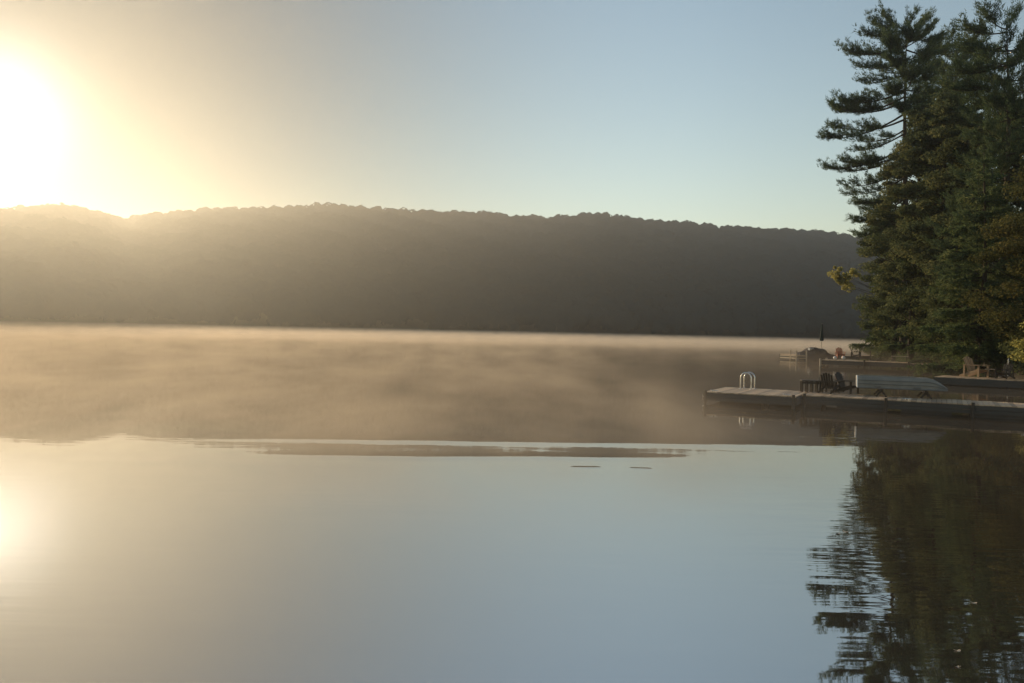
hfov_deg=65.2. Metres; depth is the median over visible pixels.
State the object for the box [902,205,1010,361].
leafy tree
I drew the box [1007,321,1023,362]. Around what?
shrub
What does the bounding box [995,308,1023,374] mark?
shrub
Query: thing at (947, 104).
tree
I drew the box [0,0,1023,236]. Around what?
sky
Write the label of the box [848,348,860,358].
deck chair
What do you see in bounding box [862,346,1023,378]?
shore ground
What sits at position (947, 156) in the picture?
leafy tree
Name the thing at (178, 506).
lake water
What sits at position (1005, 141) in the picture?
pine tree
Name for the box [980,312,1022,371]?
shrub
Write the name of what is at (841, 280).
sapling
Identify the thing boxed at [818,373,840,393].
deck chair
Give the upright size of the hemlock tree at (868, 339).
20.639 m
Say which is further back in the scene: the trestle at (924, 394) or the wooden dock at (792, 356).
the wooden dock at (792, 356)
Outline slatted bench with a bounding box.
[800,380,822,392]
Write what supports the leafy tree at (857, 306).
on the shore ground
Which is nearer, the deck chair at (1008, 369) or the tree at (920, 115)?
the deck chair at (1008, 369)
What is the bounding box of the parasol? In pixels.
[820,324,823,348]
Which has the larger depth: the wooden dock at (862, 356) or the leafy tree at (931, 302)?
the wooden dock at (862, 356)
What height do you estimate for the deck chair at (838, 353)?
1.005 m
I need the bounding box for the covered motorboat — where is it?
[797,347,832,359]
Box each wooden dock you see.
[703,372,1023,419]
[779,350,838,360]
[819,358,922,369]
[839,351,890,360]
[933,375,1023,387]
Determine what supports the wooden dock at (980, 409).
in the lake water
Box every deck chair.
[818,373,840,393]
[831,372,858,393]
[835,347,844,357]
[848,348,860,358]
[959,356,990,377]
[995,363,1014,378]
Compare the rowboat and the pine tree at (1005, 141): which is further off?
the pine tree at (1005, 141)
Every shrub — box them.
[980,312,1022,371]
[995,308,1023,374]
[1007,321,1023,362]
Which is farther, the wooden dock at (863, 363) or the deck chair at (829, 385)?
the wooden dock at (863, 363)
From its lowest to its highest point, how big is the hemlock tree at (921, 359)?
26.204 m
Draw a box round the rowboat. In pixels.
[856,374,947,390]
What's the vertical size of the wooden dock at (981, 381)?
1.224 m
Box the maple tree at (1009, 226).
[955,153,1023,344]
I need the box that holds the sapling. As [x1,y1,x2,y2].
[827,266,874,294]
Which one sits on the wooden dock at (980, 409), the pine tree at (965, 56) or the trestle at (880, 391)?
the trestle at (880, 391)
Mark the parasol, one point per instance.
(821, 336)
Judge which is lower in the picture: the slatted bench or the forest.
the slatted bench
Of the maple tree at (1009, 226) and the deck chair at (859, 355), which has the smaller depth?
the maple tree at (1009, 226)
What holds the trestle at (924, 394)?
on the wooden dock at (980, 409)
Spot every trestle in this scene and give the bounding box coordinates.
[874,389,886,396]
[917,391,931,398]
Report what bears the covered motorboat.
on the lake water
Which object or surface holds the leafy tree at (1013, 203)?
on the shore ground
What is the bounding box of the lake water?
[0,328,1023,682]
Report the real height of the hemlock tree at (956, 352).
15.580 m
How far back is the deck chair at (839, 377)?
27.95 m
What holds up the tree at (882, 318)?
on the shore ground
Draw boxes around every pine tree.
[816,0,954,361]
[910,18,1001,263]
[919,0,1023,358]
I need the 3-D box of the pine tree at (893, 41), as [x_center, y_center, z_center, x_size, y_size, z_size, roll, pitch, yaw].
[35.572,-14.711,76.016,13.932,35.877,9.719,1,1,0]
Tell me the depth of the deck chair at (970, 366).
42.33 m
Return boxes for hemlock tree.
[848,197,927,360]
[877,74,990,367]
[905,156,1023,377]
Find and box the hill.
[0,276,870,344]
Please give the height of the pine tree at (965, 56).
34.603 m
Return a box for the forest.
[0,202,993,339]
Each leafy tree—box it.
[849,247,898,359]
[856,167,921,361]
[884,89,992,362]
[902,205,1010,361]
[911,90,1023,338]
[974,95,1023,304]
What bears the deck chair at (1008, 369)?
on the wooden dock at (981, 381)
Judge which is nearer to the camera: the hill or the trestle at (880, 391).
the trestle at (880, 391)
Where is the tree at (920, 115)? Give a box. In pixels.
[856,100,958,359]

